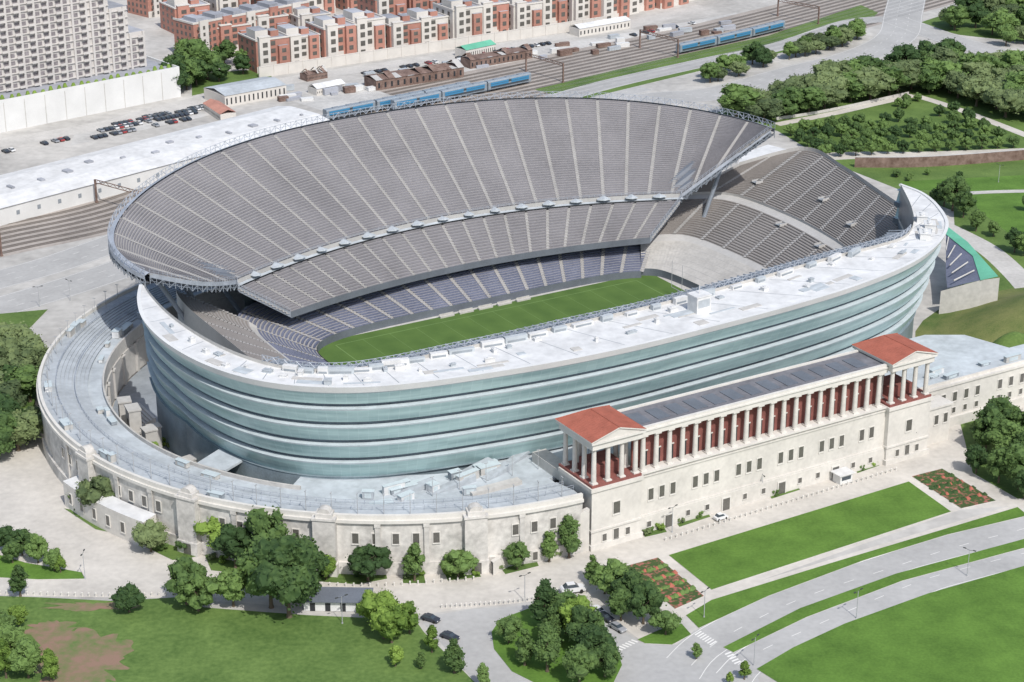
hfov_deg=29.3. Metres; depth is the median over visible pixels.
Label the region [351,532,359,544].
window
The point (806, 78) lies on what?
tree
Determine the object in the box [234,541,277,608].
tree
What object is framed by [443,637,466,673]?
tree
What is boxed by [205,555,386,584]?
lawn
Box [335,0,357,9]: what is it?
town house
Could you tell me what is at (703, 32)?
shipping container
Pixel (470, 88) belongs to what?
train car
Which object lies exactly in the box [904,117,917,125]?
tree
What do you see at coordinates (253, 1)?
town house
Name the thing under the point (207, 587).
tree
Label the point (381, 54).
boundary wall
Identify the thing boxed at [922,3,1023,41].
lawn
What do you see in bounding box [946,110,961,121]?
tree
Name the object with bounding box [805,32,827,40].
tree
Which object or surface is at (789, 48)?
tree
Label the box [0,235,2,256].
catenary gantry
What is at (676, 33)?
shipping container
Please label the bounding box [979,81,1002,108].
tree
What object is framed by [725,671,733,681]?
tree
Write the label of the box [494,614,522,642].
tree
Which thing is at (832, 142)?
tree
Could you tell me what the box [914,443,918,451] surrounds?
window
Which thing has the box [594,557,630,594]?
tree
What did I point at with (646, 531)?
shrub
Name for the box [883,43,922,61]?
tree
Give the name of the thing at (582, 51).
railway track
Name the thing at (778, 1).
catenary gantry
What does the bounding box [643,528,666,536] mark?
lawn
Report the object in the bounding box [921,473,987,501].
clipped planting
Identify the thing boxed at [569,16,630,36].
track side shed
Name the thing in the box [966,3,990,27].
tree
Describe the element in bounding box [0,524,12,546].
tree
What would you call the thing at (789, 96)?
tree
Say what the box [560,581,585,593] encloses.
car
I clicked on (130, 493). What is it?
window
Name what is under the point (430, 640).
tree
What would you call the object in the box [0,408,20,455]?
tree
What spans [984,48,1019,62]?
tree
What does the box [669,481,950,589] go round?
lawn
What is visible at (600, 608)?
car
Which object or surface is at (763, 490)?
window
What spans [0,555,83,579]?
lawn
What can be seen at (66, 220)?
railway track
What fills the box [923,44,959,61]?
tree
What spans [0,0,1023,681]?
ground
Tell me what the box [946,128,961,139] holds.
tree
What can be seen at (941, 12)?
tree
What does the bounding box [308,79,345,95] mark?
track side shed
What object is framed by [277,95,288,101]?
shipping container
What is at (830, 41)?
tree
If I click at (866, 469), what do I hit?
lawn
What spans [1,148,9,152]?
parked car
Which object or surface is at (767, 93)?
tree
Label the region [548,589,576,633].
tree
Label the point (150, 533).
tree
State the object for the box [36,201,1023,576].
arena wall
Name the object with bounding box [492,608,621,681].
lawn
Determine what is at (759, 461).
window
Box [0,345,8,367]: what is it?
tree
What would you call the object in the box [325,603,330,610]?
door
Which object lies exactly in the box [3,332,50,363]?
tree
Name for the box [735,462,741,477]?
window
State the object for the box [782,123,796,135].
tree
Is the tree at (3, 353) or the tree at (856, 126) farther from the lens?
the tree at (856, 126)
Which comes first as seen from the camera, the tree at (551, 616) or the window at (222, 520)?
the tree at (551, 616)
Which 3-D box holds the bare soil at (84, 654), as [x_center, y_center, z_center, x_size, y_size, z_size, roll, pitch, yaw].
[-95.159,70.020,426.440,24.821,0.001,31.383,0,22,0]
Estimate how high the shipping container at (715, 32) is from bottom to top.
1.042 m
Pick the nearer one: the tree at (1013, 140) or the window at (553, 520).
the window at (553, 520)
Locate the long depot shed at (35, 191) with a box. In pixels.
[0,106,328,225]
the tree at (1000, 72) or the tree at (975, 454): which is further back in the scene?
the tree at (1000, 72)
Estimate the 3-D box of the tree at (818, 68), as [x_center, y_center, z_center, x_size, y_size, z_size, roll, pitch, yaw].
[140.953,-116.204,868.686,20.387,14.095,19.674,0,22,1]
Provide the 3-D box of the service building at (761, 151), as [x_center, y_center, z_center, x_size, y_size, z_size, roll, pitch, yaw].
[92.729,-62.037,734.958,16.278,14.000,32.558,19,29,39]
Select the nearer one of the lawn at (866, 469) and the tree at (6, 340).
the lawn at (866, 469)
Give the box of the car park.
[70,108,209,145]
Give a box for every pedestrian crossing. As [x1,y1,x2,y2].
[619,639,637,651]
[695,631,716,644]
[725,651,740,663]
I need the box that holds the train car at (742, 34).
[715,28,751,44]
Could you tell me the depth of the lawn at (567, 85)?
936.63 m
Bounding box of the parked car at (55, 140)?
[51,138,59,142]
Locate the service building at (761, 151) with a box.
[738,145,784,163]
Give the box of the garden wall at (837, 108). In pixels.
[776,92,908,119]
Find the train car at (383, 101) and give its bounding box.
[374,90,423,109]
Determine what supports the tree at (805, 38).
on the ground at (50, 322)
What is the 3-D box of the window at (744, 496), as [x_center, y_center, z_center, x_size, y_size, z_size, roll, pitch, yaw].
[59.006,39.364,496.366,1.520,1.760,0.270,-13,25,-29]
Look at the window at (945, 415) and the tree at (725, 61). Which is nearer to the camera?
the window at (945, 415)
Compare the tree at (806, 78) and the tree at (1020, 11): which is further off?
the tree at (1020, 11)
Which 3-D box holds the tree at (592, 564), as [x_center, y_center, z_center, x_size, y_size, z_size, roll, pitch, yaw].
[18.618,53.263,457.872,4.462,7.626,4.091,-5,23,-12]
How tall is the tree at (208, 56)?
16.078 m
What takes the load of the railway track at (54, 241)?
on the railway ballast
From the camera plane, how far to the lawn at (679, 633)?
436.73 m
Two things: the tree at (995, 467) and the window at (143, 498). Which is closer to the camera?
the window at (143, 498)
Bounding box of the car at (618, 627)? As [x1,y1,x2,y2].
[608,621,626,632]
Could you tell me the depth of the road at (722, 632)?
458.89 m
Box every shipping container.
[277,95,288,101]
[278,93,296,96]
[286,84,293,90]
[286,95,301,101]
[300,96,313,101]
[323,86,338,94]
[330,91,337,95]
[337,85,342,90]
[343,85,355,93]
[344,83,358,85]
[354,84,363,91]
[363,71,374,75]
[366,86,375,90]
[476,64,488,67]
[549,47,558,53]
[555,42,569,46]
[557,48,572,55]
[560,52,571,56]
[590,41,604,45]
[591,49,598,54]
[596,42,610,47]
[607,33,619,38]
[607,45,620,50]
[615,37,624,42]
[615,42,629,47]
[643,25,657,29]
[647,34,655,39]
[657,27,671,31]
[662,23,675,28]
[670,30,683,36]
[678,27,691,31]
[699,29,708,35]
[711,31,721,33]
[713,27,723,31]
[719,20,731,24]
[720,24,735,30]
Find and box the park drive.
[827,148,1023,159]
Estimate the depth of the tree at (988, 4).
1011.90 m
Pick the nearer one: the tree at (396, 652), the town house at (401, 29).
the tree at (396, 652)
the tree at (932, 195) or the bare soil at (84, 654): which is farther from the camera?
the tree at (932, 195)
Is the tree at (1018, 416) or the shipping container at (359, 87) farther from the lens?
the shipping container at (359, 87)
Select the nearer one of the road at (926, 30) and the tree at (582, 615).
the tree at (582, 615)
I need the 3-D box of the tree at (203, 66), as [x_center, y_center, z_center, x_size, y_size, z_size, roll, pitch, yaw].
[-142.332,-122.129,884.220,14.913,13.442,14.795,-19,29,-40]
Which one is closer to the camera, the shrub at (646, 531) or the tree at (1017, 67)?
the shrub at (646, 531)
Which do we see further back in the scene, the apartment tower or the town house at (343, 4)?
the town house at (343, 4)
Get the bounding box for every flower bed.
[627,558,703,608]
[912,469,995,508]
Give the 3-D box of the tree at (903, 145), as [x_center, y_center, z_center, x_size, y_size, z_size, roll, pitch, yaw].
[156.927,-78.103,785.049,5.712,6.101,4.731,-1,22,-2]
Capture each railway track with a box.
[0,1,886,230]
[0,1,902,234]
[1,0,918,239]
[1,0,932,243]
[2,0,883,225]
[2,0,944,248]
[2,0,953,253]
[329,0,871,119]
[384,0,809,92]
[389,0,821,94]
[469,0,834,81]
[530,0,846,72]
[531,0,858,75]
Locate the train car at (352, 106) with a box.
[323,100,375,119]
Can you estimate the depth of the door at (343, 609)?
446.65 m
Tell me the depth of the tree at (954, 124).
810.46 m
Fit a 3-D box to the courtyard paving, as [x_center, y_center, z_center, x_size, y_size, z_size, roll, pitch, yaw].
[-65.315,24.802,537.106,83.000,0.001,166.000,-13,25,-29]
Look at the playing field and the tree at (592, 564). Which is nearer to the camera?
the tree at (592, 564)
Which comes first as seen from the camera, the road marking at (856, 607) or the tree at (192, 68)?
the road marking at (856, 607)
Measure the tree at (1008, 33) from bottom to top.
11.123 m
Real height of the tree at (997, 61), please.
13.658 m
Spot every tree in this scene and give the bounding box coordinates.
[0,319,33,338]
[0,329,26,345]
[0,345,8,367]
[0,363,17,382]
[0,371,9,383]
[0,376,28,408]
[0,391,20,406]
[0,397,28,415]
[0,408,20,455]
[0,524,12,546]
[0,609,18,625]
[0,622,30,655]
[0,638,11,678]
[1,540,20,562]
[2,527,31,555]
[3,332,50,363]
[5,636,42,678]
[6,364,38,401]
[7,340,45,368]
[7,564,29,596]
[7,604,28,626]
[10,408,42,450]
[23,533,49,562]
[26,405,41,418]
[40,648,59,681]
[42,547,62,570]
[54,555,67,572]
[75,475,114,506]
[75,479,102,495]
[109,581,146,611]
[131,518,169,551]
[159,59,190,88]
[162,555,212,604]
[163,53,184,61]
[172,37,213,63]
[173,36,188,50]
[174,571,220,612]
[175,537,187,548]
[181,58,202,89]
[186,57,212,84]
[191,46,224,79]
[193,515,223,550]
[208,62,232,81]
[211,39,236,62]
[211,523,253,567]
[215,568,246,606]
[233,48,246,55]
[233,53,251,73]
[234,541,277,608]
[243,505,290,546]
[248,533,324,618]
[292,535,329,594]
[320,553,336,579]
[345,543,393,580]
[355,588,376,623]
[358,588,402,638]
[376,601,410,642]
[388,645,403,666]
[401,542,424,580]
[401,600,419,633]
[415,652,426,668]
[423,624,438,652]
[439,548,478,576]
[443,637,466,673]
[476,662,489,681]
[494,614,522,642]
[501,541,530,569]
[515,628,533,665]
[528,578,558,620]
[531,621,563,671]
[537,605,561,635]
[540,530,558,561]
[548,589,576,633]
[555,513,581,558]
[557,594,596,634]
[559,643,599,681]
[564,605,608,645]
[573,622,618,649]
[583,554,600,580]
[588,564,617,593]
[589,642,623,676]
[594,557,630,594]
[605,586,633,620]
[609,567,646,610]
[624,579,666,623]
[647,610,682,634]
[691,643,702,658]
[697,61,720,82]
[715,54,735,68]
[716,67,728,80]
[717,82,764,116]
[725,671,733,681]
[728,61,751,75]
[729,53,747,63]
[738,660,751,679]
[739,41,764,63]
[744,98,785,121]
[751,86,771,100]
[752,47,774,66]
[767,78,803,90]
[768,48,777,59]
[769,85,805,115]
[776,81,806,89]
[782,41,799,59]
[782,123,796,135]
[788,72,816,86]
[792,41,806,56]
[794,86,828,111]
[794,128,805,141]
[796,35,811,41]
[798,40,815,55]
[798,118,812,129]
[801,134,813,146]
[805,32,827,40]
[806,127,821,136]
[808,69,849,89]
[808,81,849,108]
[809,137,824,148]
[810,57,852,72]
[810,61,840,77]
[812,39,826,53]
[812,118,823,129]
[817,133,827,142]
[817,143,831,154]
[819,35,842,49]
[820,122,834,135]
[824,26,842,37]
[824,114,838,127]
[825,138,836,148]
[833,143,846,156]
[836,123,849,136]
[838,26,855,44]
[838,70,868,101]
[838,114,851,125]
[838,135,852,149]
[839,31,852,46]
[845,129,858,138]
[847,58,865,70]
[849,139,864,155]
[850,21,866,38]
[850,121,862,131]
[851,18,866,25]
[851,113,865,123]
[852,66,895,99]
[854,53,893,66]
[856,135,868,145]
[860,126,871,138]
[864,119,876,129]
[864,139,879,154]
[871,135,883,144]
[873,126,888,136]
[876,64,911,95]
[877,118,889,128]
[879,112,892,120]
[882,59,921,92]
[882,140,894,153]
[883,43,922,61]
[886,134,896,144]
[887,124,902,136]
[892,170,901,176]
[893,107,904,121]
[894,97,902,104]
[897,140,910,150]
[900,59,921,68]
[901,93,910,99]
[901,100,909,108]
[903,122,916,137]
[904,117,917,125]
[913,92,921,100]
[913,139,926,152]
[915,39,938,55]
[915,129,929,140]
[916,63,943,93]
[917,122,932,132]
[918,57,940,66]
[919,50,938,61]
[920,115,932,124]
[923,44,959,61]
[928,138,942,151]
[929,188,937,201]
[932,121,946,131]
[932,130,944,140]
[933,104,945,115]
[934,59,968,92]
[935,179,946,205]
[936,37,966,51]
[938,4,957,25]
[938,174,971,210]
[941,4,969,29]
[941,70,975,97]
[945,139,956,150]
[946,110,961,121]
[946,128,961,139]
[947,101,960,110]
[947,120,961,130]
[949,47,965,56]
[951,190,976,217]
[953,0,984,8]
[954,77,998,106]
[957,51,997,67]
[960,59,1006,77]
[960,136,975,149]
[962,106,975,119]
[962,116,976,128]
[962,128,974,137]
[963,443,987,473]
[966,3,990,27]
[968,72,995,83]
[968,209,985,231]
[969,406,1005,450]
[973,395,1013,425]
[975,134,991,148]
[977,117,990,126]
[977,124,990,135]
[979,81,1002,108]
[980,11,994,34]
[981,87,1023,117]
[982,0,1006,10]
[982,446,1006,482]
[983,418,1023,448]
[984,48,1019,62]
[986,54,1011,68]
[987,220,1000,236]
[988,2,1020,19]
[988,7,1020,29]
[990,65,1016,78]
[990,126,1006,136]
[991,136,1004,148]
[993,75,1006,83]
[996,23,1018,45]
[1000,49,1023,65]
[1000,71,1023,89]
[1002,440,1023,488]
[1004,86,1023,112]
[1004,227,1023,252]
[1005,0,1023,5]
[1005,135,1019,147]
[1007,404,1023,425]
[1008,64,1023,70]
[1011,470,1023,498]
[1013,428,1023,444]
[1014,3,1023,21]
[1014,26,1023,43]
[1015,233,1023,255]
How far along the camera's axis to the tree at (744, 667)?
418.80 m
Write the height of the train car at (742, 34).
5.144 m
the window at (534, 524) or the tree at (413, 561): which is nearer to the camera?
the tree at (413, 561)
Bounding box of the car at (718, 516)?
[713,512,727,521]
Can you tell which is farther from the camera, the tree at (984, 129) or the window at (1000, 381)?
the tree at (984, 129)
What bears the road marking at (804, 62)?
on the road at (875, 46)
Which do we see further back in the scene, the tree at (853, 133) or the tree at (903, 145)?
the tree at (853, 133)
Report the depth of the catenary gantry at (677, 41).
940.09 m
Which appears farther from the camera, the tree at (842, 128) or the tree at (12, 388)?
the tree at (842, 128)
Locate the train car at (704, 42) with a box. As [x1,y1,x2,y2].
[676,36,716,52]
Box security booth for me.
[830,467,855,484]
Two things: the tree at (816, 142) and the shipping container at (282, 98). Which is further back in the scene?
the shipping container at (282, 98)
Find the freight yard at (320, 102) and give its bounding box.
[293,13,737,110]
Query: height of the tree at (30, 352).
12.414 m
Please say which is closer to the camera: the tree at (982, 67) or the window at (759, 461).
the window at (759, 461)
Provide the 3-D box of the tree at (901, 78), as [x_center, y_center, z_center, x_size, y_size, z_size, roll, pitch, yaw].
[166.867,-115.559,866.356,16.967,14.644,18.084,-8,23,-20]
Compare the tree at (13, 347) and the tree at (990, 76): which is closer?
the tree at (13, 347)
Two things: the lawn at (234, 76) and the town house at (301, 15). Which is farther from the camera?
the town house at (301, 15)
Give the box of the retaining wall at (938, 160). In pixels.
[854,149,1023,167]
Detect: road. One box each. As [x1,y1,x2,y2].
[0,5,710,146]
[0,86,651,288]
[0,260,129,313]
[547,16,882,96]
[613,0,925,103]
[665,517,1023,668]
[697,539,1023,681]
[878,17,1005,52]
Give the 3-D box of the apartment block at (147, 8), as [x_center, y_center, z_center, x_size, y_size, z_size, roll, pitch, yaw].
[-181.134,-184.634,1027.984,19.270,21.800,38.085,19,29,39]
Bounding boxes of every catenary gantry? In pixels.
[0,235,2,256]
[94,179,140,202]
[525,52,563,82]
[638,29,678,57]
[776,0,819,23]
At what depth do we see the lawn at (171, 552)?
473.30 m
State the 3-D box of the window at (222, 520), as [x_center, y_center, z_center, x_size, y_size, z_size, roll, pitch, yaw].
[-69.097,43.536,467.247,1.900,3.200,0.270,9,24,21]
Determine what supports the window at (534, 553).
in the arena wall at (100, 359)
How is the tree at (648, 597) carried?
on the plaza pavement
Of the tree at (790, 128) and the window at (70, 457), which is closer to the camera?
the window at (70, 457)
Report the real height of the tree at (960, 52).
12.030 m
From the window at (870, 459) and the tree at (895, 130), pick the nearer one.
the window at (870, 459)
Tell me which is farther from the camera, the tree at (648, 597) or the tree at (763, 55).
the tree at (763, 55)
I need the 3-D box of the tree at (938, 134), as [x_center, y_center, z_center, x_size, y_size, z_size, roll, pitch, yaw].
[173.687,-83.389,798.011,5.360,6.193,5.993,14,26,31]
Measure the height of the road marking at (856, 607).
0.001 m
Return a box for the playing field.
[308,275,684,364]
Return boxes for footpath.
[672,502,1023,617]
[773,94,912,125]
[912,95,1023,136]
[949,223,1023,287]
[970,190,1023,193]
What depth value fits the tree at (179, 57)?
878.40 m
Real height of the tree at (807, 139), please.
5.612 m
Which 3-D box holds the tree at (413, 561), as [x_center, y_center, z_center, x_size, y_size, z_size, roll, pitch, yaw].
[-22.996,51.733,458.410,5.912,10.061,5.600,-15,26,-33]
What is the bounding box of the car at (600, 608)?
[593,605,607,612]
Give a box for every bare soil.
[24,620,78,640]
[24,627,133,681]
[48,602,139,610]
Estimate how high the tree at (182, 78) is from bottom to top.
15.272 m
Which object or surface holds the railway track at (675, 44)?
on the railway ballast
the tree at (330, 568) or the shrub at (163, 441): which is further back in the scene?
the shrub at (163, 441)
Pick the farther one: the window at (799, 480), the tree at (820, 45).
the tree at (820, 45)
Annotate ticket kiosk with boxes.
[304,587,372,611]
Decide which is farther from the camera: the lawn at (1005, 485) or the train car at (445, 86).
the train car at (445, 86)
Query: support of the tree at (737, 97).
on the lawn at (919, 108)
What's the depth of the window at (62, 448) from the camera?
503.71 m
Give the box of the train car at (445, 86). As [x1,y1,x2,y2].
[422,81,469,92]
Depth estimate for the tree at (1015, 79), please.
843.05 m
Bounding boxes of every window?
[61,446,64,459]
[68,453,71,465]
[68,492,72,505]
[79,500,83,513]
[91,507,96,520]
[105,514,110,527]
[120,521,125,533]
[128,489,133,502]
[141,494,147,507]
[155,499,161,512]
[218,517,225,524]
[236,520,243,527]
[292,528,299,537]
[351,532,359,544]
[371,533,374,544]
[392,533,399,544]
[412,532,419,544]
[432,531,440,543]
[512,523,519,536]
[531,520,537,533]
[532,551,537,561]
[549,517,556,529]
[602,533,606,541]
[612,499,620,515]
[613,527,619,539]
[625,526,630,535]
[646,520,651,527]
[647,487,653,501]
[658,484,664,498]
[669,481,675,495]
[685,509,690,516]
[692,474,698,489]
[702,471,709,486]
[704,503,709,510]
[713,468,719,483]
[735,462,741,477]
[742,493,747,499]
[745,460,751,473]
[756,457,762,471]
[761,487,765,494]
[777,451,783,465]
[787,448,793,462]
[797,445,803,459]
[797,477,802,483]
[815,472,819,478]
[818,439,824,453]
[828,437,834,450]
[838,434,844,447]
[842,475,850,480]
[850,461,855,468]
[858,428,864,442]
[868,425,874,439]
[868,456,872,463]
[894,448,899,456]
[904,443,909,454]
[905,418,912,432]
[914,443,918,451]
[933,414,938,425]
[942,412,947,423]
[951,406,955,413]
[952,390,957,401]
[963,387,968,399]
[974,384,980,395]
[997,378,1002,389]
[1008,375,1013,386]
[1019,372,1023,383]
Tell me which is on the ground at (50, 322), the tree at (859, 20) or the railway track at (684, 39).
the tree at (859, 20)
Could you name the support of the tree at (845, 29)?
on the ground at (50, 322)
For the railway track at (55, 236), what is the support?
on the railway ballast
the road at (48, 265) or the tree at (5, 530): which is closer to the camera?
the tree at (5, 530)
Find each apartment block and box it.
[127,0,166,17]
[173,0,309,50]
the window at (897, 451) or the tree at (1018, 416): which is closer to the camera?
the window at (897, 451)
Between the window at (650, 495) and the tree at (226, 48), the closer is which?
the window at (650, 495)
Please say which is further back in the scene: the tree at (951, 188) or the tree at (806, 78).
the tree at (806, 78)
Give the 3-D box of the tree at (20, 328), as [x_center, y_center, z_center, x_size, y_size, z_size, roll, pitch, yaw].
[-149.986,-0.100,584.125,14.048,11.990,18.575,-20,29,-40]
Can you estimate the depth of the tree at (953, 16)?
980.99 m
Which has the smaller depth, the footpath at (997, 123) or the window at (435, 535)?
the window at (435, 535)
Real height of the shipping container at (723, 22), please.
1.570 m
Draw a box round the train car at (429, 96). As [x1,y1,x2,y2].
[390,90,440,108]
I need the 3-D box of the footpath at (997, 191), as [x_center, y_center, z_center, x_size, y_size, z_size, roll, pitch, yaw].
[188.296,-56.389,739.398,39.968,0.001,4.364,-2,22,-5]
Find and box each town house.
[159,0,209,33]
[203,0,250,10]
[217,22,251,52]
[237,26,289,73]
[250,0,272,3]
[255,13,288,28]
[277,23,320,61]
[289,5,330,26]
[305,15,356,57]
[309,0,335,12]
[334,8,385,51]
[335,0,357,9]
[357,0,406,14]
[381,13,420,47]
[398,7,448,42]
[407,0,439,9]
[432,0,482,38]
[471,0,509,33]
[507,0,542,29]
[541,0,567,24]
[567,0,599,20]
[600,0,629,18]
[630,0,654,14]
[655,0,688,8]
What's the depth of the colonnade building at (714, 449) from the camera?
493.54 m
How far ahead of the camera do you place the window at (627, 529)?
478.36 m
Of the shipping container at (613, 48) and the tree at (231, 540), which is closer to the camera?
the tree at (231, 540)
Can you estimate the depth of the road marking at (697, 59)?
913.11 m
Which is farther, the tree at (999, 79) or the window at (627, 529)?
the tree at (999, 79)
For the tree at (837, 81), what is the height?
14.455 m
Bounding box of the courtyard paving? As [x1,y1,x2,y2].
[113,325,312,452]
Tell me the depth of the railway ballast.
915.06 m
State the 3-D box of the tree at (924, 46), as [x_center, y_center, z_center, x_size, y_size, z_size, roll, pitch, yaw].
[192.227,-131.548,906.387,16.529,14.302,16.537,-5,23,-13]
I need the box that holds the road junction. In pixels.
[420,604,758,681]
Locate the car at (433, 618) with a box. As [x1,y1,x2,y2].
[420,613,440,623]
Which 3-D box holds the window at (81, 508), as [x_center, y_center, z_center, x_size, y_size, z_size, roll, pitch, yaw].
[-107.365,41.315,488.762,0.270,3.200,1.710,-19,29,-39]
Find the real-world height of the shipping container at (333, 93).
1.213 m
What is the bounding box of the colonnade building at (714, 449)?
[555,333,938,551]
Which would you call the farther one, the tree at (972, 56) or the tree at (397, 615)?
the tree at (972, 56)
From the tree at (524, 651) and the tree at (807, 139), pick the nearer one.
the tree at (524, 651)
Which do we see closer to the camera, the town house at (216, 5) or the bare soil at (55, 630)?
the bare soil at (55, 630)
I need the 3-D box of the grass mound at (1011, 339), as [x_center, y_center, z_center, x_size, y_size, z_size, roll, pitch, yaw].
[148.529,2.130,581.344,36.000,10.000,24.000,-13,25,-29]
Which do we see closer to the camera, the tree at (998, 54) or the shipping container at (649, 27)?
the tree at (998, 54)
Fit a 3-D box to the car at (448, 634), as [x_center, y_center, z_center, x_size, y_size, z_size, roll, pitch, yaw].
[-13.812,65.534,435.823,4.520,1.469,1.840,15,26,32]
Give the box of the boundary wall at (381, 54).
[258,16,606,76]
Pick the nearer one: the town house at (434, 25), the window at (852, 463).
the window at (852, 463)
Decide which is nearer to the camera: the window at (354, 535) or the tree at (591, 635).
the tree at (591, 635)
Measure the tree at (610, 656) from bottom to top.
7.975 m
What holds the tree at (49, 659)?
on the lawn at (172, 639)
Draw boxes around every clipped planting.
[639,563,695,601]
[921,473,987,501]
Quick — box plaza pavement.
[0,374,1023,638]
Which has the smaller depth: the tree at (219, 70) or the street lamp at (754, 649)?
the street lamp at (754, 649)
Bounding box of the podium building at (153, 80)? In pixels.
[0,55,180,132]
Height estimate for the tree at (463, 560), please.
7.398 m
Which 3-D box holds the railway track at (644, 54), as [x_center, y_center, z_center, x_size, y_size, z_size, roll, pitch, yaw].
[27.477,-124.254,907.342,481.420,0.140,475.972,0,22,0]
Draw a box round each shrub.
[156,543,168,549]
[162,437,165,446]
[206,552,216,559]
[218,555,228,563]
[353,571,362,576]
[402,573,409,578]
[441,567,452,575]
[471,568,479,574]
[642,528,651,534]
[655,523,665,529]
[695,510,704,517]
[772,489,779,495]
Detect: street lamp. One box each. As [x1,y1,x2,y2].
[335,594,347,623]
[519,572,530,601]
[668,504,677,532]
[701,587,709,616]
[752,634,759,665]
[854,588,862,618]
[963,547,975,575]
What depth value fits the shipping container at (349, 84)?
878.92 m
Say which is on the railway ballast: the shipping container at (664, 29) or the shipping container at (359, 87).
the shipping container at (664, 29)
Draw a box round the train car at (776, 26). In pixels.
[750,20,784,36]
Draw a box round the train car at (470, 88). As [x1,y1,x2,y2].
[438,81,486,99]
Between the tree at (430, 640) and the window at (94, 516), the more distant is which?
the window at (94, 516)
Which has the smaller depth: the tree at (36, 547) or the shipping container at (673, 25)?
the tree at (36, 547)
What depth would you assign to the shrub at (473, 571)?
462.30 m
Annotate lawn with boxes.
[0,309,47,327]
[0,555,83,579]
[0,596,473,681]
[12,388,36,443]
[64,508,106,531]
[146,543,195,559]
[192,70,271,95]
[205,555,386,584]
[403,574,424,583]
[445,572,480,580]
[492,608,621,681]
[502,562,538,573]
[535,5,877,97]
[637,623,690,644]
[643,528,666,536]
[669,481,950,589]
[678,515,709,526]
[686,507,1023,627]
[718,84,1023,290]
[723,539,1023,652]
[757,566,1023,681]
[771,488,799,498]
[857,465,878,472]
[899,175,1023,190]
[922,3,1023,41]
[961,412,1023,498]
[972,193,1023,237]
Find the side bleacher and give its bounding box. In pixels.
[939,227,999,313]
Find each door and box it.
[310,603,314,610]
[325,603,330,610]
[340,603,345,611]
[645,449,647,465]
[664,512,673,527]
[721,496,730,511]
[777,480,786,493]
[831,464,839,479]
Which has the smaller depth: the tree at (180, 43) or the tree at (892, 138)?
the tree at (892, 138)
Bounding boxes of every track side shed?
[203,99,235,119]
[204,77,286,106]
[300,65,327,81]
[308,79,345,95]
[364,59,463,90]
[455,40,495,56]
[461,43,532,68]
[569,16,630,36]
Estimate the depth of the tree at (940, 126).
808.45 m
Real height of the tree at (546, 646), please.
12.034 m
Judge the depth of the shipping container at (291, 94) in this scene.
865.45 m
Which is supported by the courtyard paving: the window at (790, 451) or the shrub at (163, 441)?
the shrub at (163, 441)
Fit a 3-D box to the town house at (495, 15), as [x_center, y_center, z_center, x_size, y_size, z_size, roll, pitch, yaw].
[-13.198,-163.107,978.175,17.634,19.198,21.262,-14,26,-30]
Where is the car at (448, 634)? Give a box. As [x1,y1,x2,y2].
[439,630,459,639]
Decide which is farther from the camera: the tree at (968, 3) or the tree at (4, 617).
the tree at (968, 3)
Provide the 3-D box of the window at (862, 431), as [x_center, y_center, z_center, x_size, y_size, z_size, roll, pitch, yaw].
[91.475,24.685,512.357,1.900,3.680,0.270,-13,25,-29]
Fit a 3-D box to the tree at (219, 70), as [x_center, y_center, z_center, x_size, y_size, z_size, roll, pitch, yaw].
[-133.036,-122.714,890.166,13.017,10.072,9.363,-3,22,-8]
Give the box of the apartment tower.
[0,0,146,92]
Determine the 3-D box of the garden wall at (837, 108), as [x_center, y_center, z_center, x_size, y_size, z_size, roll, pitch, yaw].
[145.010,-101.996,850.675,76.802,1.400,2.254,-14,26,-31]
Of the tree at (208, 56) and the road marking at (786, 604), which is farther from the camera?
the tree at (208, 56)
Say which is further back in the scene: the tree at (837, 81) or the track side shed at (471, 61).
the track side shed at (471, 61)
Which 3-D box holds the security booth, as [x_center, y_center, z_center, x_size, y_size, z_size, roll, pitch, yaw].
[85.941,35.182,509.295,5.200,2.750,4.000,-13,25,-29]
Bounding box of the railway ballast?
[0,0,954,256]
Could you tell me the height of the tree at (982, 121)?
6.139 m
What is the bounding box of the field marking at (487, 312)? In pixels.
[335,280,663,362]
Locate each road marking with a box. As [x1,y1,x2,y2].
[0,261,126,310]
[1,88,648,287]
[555,16,896,95]
[630,0,924,102]
[666,528,1023,672]
[699,552,1023,681]
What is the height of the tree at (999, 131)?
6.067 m
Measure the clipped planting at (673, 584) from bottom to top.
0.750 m
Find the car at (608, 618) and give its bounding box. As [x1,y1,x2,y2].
[600,611,614,622]
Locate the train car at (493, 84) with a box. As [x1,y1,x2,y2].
[485,72,530,90]
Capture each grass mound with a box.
[915,287,1023,342]
[993,332,1023,347]
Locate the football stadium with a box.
[107,91,948,483]
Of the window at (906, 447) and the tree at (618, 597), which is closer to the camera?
the tree at (618, 597)
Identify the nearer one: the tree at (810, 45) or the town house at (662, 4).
the tree at (810, 45)
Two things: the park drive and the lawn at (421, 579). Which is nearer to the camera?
the lawn at (421, 579)
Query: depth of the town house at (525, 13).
976.34 m
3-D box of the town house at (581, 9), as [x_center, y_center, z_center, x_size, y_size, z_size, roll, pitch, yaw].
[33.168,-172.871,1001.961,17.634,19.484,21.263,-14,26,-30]
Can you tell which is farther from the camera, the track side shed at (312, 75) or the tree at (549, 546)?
the track side shed at (312, 75)
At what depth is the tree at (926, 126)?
806.53 m
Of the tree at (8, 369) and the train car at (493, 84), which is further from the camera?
the train car at (493, 84)
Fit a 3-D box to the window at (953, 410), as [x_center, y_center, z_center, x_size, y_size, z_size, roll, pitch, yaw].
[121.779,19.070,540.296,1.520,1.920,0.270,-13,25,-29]
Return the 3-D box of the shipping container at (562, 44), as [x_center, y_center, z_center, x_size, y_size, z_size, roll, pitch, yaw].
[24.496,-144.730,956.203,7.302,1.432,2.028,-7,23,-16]

